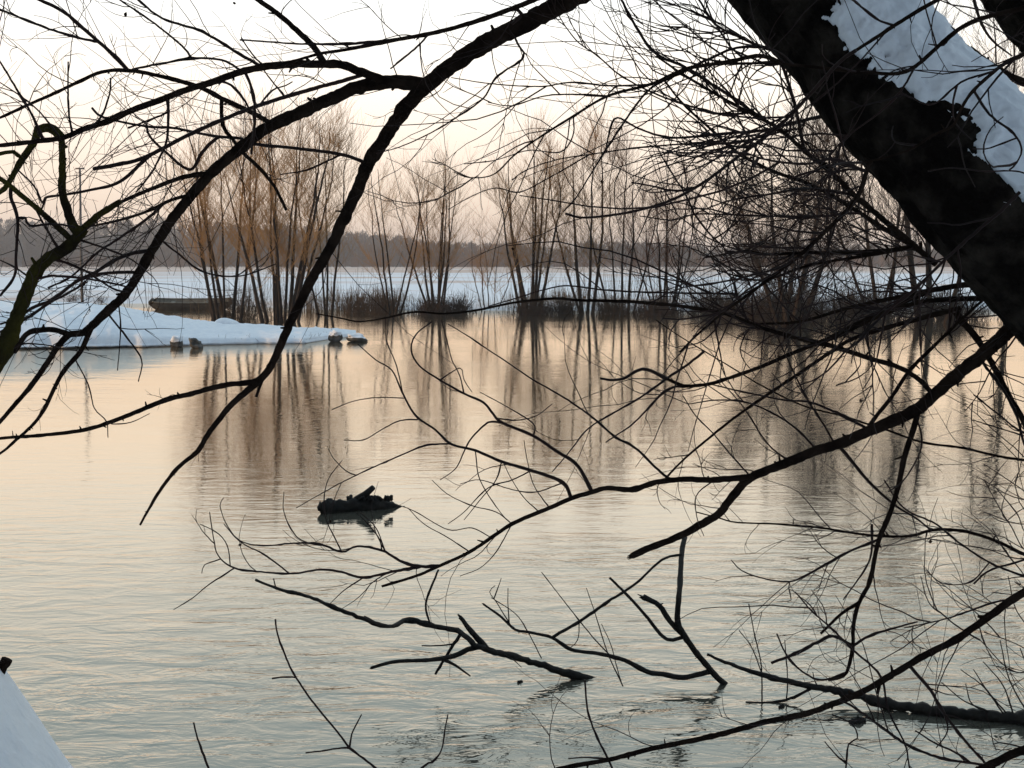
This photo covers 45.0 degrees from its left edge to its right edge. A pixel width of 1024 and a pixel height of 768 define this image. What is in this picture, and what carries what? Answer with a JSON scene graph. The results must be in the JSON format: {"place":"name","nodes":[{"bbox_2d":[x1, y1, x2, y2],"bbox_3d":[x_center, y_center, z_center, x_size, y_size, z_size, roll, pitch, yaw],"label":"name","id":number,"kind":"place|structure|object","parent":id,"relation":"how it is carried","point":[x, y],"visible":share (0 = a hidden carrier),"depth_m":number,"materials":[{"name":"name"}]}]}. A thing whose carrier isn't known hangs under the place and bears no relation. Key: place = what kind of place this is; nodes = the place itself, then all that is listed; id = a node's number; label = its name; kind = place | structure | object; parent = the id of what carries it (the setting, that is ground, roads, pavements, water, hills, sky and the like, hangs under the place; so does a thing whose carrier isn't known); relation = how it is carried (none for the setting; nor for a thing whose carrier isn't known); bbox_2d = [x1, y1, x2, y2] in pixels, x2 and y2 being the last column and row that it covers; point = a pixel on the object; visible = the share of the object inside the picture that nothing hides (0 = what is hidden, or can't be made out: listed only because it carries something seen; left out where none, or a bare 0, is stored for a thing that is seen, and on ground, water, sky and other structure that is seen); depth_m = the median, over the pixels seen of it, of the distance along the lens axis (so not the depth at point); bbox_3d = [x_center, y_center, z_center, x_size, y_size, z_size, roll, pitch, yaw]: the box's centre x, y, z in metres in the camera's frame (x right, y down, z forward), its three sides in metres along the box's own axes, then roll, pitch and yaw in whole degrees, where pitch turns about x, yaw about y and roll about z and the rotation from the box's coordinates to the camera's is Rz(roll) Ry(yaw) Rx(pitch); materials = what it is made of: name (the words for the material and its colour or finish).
{"place":"outdoors","nodes":[
{"label":"outdoors","id":0,"kind":"place"},
{"bbox_2d":[0,670,72,767],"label":"bank","id":1,"kind":"structure","parent":0,"point":[26,740],"depth_m":3.06,"materials":[{"name":"white snow"}]},
{"bbox_2d":[0,657,11,674],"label":"broken stick","id":2,"kind":"object","parent":1,"relation":"on","point":[5,663],"visible":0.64,"depth_m":3.19,"materials":[{"name":"black wood"}]},
{"bbox_2d":[0,61,260,394],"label":"mossy tree","id":3,"kind":"object","parent":1,"relation":"on","point":[10,335],"visible":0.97,"depth_m":3.87,"materials":[{"name":"black plant"}]},
{"bbox_2d":[193,722,209,767],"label":"bare shoot","id":4,"kind":"object","parent":1,"relation":"on","point":[203,754],"visible":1,"depth_m":3.30,"materials":[{"name":"black wood"}]},
{"bbox_2d":[272,619,376,767],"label":"bare shoot","id":5,"kind":"object","parent":1,"relation":"on","point":[331,724],"visible":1,"depth_m":3.30,"materials":[{"name":"black wood"}]},
{"bbox_2d":[421,714,447,767],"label":"bare shoot","id":6,"kind":"object","parent":1,"relation":"on","point":[431,762],"visible":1,"depth_m":3.30,"materials":[{"name":"black wood"}]},
{"bbox_2d":[0,0,1023,767],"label":"leaning tree","id":7,"kind":"object","parent":1,"relation":"on","point":[918,104],"visible":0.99,"depth_m":3.45,"materials":[{"name":"black plant"}]},
{"bbox_2d":[568,680,612,767],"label":"bare shoot","id":8,"kind":"object","parent":1,"relation":"on","point":[598,740],"visible":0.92,"depth_m":3.30,"materials":[{"name":"black wood"}]},
{"bbox_2d":[972,0,1023,56],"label":"dark trunk","id":9,"kind":"object","parent":1,"relation":"on","point":[1010,25],"visible":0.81,"depth_m":4.06,"materials":[{"name":"black plant"}]},
{"bbox_2d":[0,300,355,348],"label":"snow spit","id":10,"kind":"structure","parent":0,"point":[204,332],"depth_m":45.62,"materials":[{"name":"white snow"}]},
{"bbox_2d":[215,318,238,323],"bbox_3d":[-11.649,-2.484,50.499,1.085,0.440,0.788,0,6,0],"label":"snow lump","id":11,"kind":"object","parent":10,"relation":"on","point":[225,321],"visible":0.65,"depth_m":50.27,"materials":[{"name":"white snow"}]},
{"bbox_2d":[1,234,947,266],"bbox_3d":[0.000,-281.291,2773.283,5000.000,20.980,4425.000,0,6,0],"label":"hill","id":12,"kind":"structure","parent":0,"point":[21,253],"depth_m":627.90,"materials":[{"name":"black plant"}]},
{"bbox_2d":[0,216,949,266],"bbox_3d":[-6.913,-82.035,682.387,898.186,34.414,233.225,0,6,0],"label":"wood","id":13,"kind":"object","parent":12,"relation":"on","point":[362,238],"visible":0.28,"depth_m":625.90,"materials":[{"name":"brown plant"}]},
{"bbox_2d":[0,266,989,310],"bbox_3d":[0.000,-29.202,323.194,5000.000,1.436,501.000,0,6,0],"label":"field","id":14,"kind":"structure","parent":0,"point":[161,274],"depth_m":145.97,"materials":[{"name":"white snow"}]},
{"bbox_2d":[63,293,80,301],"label":"shrub","id":15,"kind":"object","parent":14,"relation":"on","point":[69,298],"visible":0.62,"depth_m":90.94,"materials":[{"name":"plant"}]},
{"bbox_2d":[75,168,84,301],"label":"pole","id":16,"kind":"object","parent":14,"relation":"on","point":[81,252],"visible":0.54,"depth_m":87.26,"materials":[{"name":"brown wood"}]},
{"bbox_2d":[91,294,108,303],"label":"shrub","id":17,"kind":"object","parent":14,"relation":"on","point":[98,301],"visible":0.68,"depth_m":90.71,"materials":[{"name":"grey plant"}]},
{"bbox_2d":[0,253,950,266],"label":"brown scrub","id":18,"kind":"object","parent":14,"relation":"on","point":[181,264],"visible":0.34,"depth_m":539.99,"materials":[{"name":"brown plant"}]},
{"bbox_2d":[455,208,530,310],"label":"willow tree","id":19,"kind":"object","parent":14,"relation":"on","point":[483,272],"visible":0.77,"depth_m":77.20,"materials":[{"name":"brown plant"}]},
{"bbox_2d":[552,102,681,312],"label":"willow tree","id":20,"kind":"object","parent":14,"relation":"on","point":[624,229],"visible":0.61,"depth_m":73.43,"materials":[{"name":"brown plant"}]},
{"bbox_2d":[599,136,715,311],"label":"willow tree","id":21,"kind":"object","parent":14,"relation":"on","point":[673,230],"visible":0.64,"depth_m":72.51,"materials":[{"name":"brown plant"}]},
{"bbox_2d":[0,304,1023,767],"bbox_3d":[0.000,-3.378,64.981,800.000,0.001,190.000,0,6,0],"label":"river water","id":22,"kind":"structure","parent":0,"point":[114,652],"depth_m":12.93,"materials":[{"name":"beige liquid"}]},
{"bbox_2d":[170,335,182,346],"bbox_3d":[-11.970,-1.509,44.135,0.465,0.447,0.377,0,6,0],"label":"stone","id":23,"kind":"object","parent":22,"relation":"in","point":[175,340],"visible":0.95,"depth_m":43.98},
{"bbox_2d":[148,298,232,309],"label":"boat","id":24,"kind":"object","parent":22,"relation":"on","point":[172,304],"visible":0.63,"depth_m":78.60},
{"bbox_2d":[189,338,202,347],"bbox_3d":[-11.137,-1.414,43.512,0.496,0.429,0.363,0,6,0],"label":"stone","id":25,"kind":"object","parent":22,"relation":"in","point":[195,343],"visible":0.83,"depth_m":43.39,"materials":[{"name":"grey stone"}]},
{"bbox_2d":[150,63,297,318],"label":"willow tree","id":26,"kind":"object","parent":22,"relation":"on","point":[202,238],"visible":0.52,"depth_m":65.04,"materials":[{"name":"brown plant"}]},
{"bbox_2d":[194,283,304,318],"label":"shrub","id":27,"kind":"object","parent":22,"relation":"on","point":[248,314],"visible":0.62,"depth_m":67.28,"materials":[{"name":"brown plant"}]},
{"bbox_2d":[190,86,364,321],"bbox_3d":[-12.130,-9.144,62.731,9.476,12.592,6.279,0,6,0],"label":"willow tree","id":28,"kind":"object","parent":22,"relation":"on","point":[275,226],"visible":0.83,"depth_m":62.67,"materials":[{"name":"brown plant"}]},
{"bbox_2d":[268,93,375,316],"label":"willow tree","id":29,"kind":"object","parent":22,"relation":"on","point":[337,256],"visible":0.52,"depth_m":67.64,"materials":[{"name":"brown plant"}]},
{"bbox_2d":[328,330,342,341],"bbox_3d":[-6.716,-1.811,47.017,0.538,0.514,0.405,0,6,0],"label":"stone","id":30,"kind":"object","parent":22,"relation":"in","point":[335,336],"visible":0.92,"depth_m":46.87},
{"bbox_2d":[346,333,367,341],"bbox_3d":[-5.885,-1.758,47.006,0.838,0.359,0.745,0,6,0],"label":"stone","id":31,"kind":"object","parent":22,"relation":"on","point":[355,337],"visible":0.96,"depth_m":46.79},
{"bbox_2d":[338,285,377,312],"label":"shrub","id":32,"kind":"object","parent":22,"relation":"on","point":[355,305],"visible":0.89,"depth_m":74.66,"materials":[{"name":"brown plant"}]},
{"bbox_2d":[317,485,401,513],"bbox_3d":[-1.700,1.423,15.067,1.360,0.402,0.316,-1,6,-13],"label":"driftwood log","id":33,"kind":"object","parent":22,"relation":"on","point":[362,501],"visible":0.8,"depth_m":14.98,"materials":[{"name":"black wood"}]},
{"bbox_2d":[356,284,410,312],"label":"shrub","id":34,"kind":"object","parent":22,"relation":"on","point":[379,309],"visible":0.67,"depth_m":73.64,"materials":[{"name":"brown plant"}]},
{"bbox_2d":[347,144,456,313],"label":"willow tree","id":35,"kind":"object","parent":22,"relation":"on","point":[393,248],"visible":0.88,"depth_m":71.86,"materials":[{"name":"brown plant"}]},
{"bbox_2d":[255,569,593,679],"bbox_3d":[-0.486,1.793,8.563,2.558,0.952,0.536,-1,6,-8],"label":"fallen branch","id":36,"kind":"object","parent":22,"relation":"in","point":[481,644],"visible":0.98,"depth_m":8.56,"materials":[{"name":"black wood"}]},
{"bbox_2d":[378,137,491,312],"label":"willow tree","id":37,"kind":"object","parent":22,"relation":"on","point":[441,264],"visible":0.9,"depth_m":72.49,"materials":[{"name":"brown plant"}]},
{"bbox_2d":[404,292,476,314],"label":"shrub","id":38,"kind":"object","parent":22,"relation":"on","point":[428,306],"visible":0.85,"depth_m":72.29,"materials":[{"name":"brown plant"}]},
{"bbox_2d":[446,288,475,312],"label":"shrub","id":39,"kind":"object","parent":22,"relation":"on","point":[462,305],"visible":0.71,"depth_m":73.60,"materials":[{"name":"brown plant"}]},
{"bbox_2d":[467,106,594,314],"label":"willow tree","id":40,"kind":"object","parent":22,"relation":"on","point":[534,230],"visible":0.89,"depth_m":71.59,"materials":[{"name":"brown plant"}]},
{"bbox_2d":[506,290,565,315],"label":"shrub","id":41,"kind":"object","parent":22,"relation":"on","point":[534,310],"visible":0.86,"depth_m":71.13,"materials":[{"name":"brown plant"}]},
{"bbox_2d":[106,259,976,311],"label":"reeds","id":42,"kind":"object","parent":22,"relation":"in","point":[336,306],"visible":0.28,"depth_m":79.51,"materials":[{"name":"brown plant"}]},
{"bbox_2d":[548,291,580,313],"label":"shrub","id":43,"kind":"object","parent":22,"relation":"on","point":[562,306],"visible":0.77,"depth_m":72.41,"materials":[{"name":"brown plant"}]},
{"bbox_2d":[525,91,635,313],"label":"willow tree","id":44,"kind":"object","parent":22,"relation":"on","point":[575,251],"visible":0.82,"depth_m":72.51,"materials":[{"name":"brown plant"}]},
{"bbox_2d":[482,537,727,686],"bbox_3d":[0.723,1.703,8.718,1.790,1.094,0.567,-2,6,-18],"label":"fallen branch","id":45,"kind":"object","parent":22,"relation":"in","point":[677,627],"visible":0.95,"depth_m":8.71,"materials":[{"name":"black wood"}]},
{"bbox_2d":[586,293,635,314],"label":"shrub","id":46,"kind":"object","parent":22,"relation":"on","point":[607,308],"visible":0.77,"depth_m":71.20,"materials":[{"name":"brown plant"}]},
{"bbox_2d":[623,294,695,315],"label":"shrub","id":47,"kind":"object","parent":22,"relation":"on","point":[647,311],"visible":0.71,"depth_m":70.19,"materials":[{"name":"brown plant"}]},
{"bbox_2d":[668,284,755,315],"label":"shrub","id":48,"kind":"object","parent":22,"relation":"on","point":[720,302],"visible":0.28,"depth_m":70.14,"materials":[{"name":"brown plant"}]},
{"bbox_2d":[698,281,872,322],"bbox_3d":[14.055,-4.294,63.120,9.236,2.594,4.385,0,6,0],"label":"shrub","id":49,"kind":"object","parent":22,"relation":"on","point":[757,318],"visible":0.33,"depth_m":62.46,"materials":[{"name":"brown plant"}]},
{"bbox_2d":[688,98,907,324],"bbox_3d":[13.607,-8.568,59.947,10.788,12.036,10.894,0,6,0],"label":"bushy tree","id":50,"kind":"object","parent":22,"relation":"on","point":[761,262],"visible":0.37,"depth_m":59.90,"materials":[{"name":"brown plant"}]},
{"bbox_2d":[776,82,920,317],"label":"willow tree","id":51,"kind":"object","parent":22,"relation":"on","point":[893,272],"visible":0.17,"depth_m":66.85,"materials":[{"name":"brown plant"}]},
{"bbox_2d":[849,715,865,723],"bbox_3d":[2.265,2.207,8.098,0.129,0.071,0.061,-2,6,-16],"label":"driftwood chunk","id":52,"kind":"object","parent":22,"relation":"on","point":[858,721],"visible":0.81,"depth_m":8.08,"materials":[{"name":"black wood"}]},
{"bbox_2d":[816,278,912,318],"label":"shrub","id":53,"kind":"object","parent":22,"relation":"on","point":[859,300],"visible":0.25,"depth_m":66.09,"materials":[{"name":"brown plant"}]},
{"bbox_2d":[707,604,1023,725],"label":"fallen branch","id":54,"kind":"object","parent":22,"relation":"on","point":[977,714],"visible":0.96,"depth_m":8.25,"materials":[{"name":"black wood"}]},
{"bbox_2d":[838,0,1022,322],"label":"willow tree","id":55,"kind":"object","parent":22,"relation":"in","point":[910,261],"visible":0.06,"depth_m":60.74,"materials":[{"name":"brown plant"}]},
{"bbox_2d":[886,288,998,320],"bbox_3d":[22.203,-4.341,64.624,7.777,2.311,3.774,1,6,9],"label":"shrub","id":56,"kind":"object","parent":22,"relation":"on","point":[942,317],"visible":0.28,"depth_m":64.23,"materials":[{"name":"brown plant"}]},
{"bbox_2d":[953,0,1023,92],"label":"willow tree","id":57,"kind":"object","parent":22,"relation":"in","point":[1014,48],"visible":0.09,"depth_m":62.55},
{"bbox_2d":[0,0,1023,261],"label":"sky","id":58,"kind":"structure","parent":0,"point":[401,16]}
]}

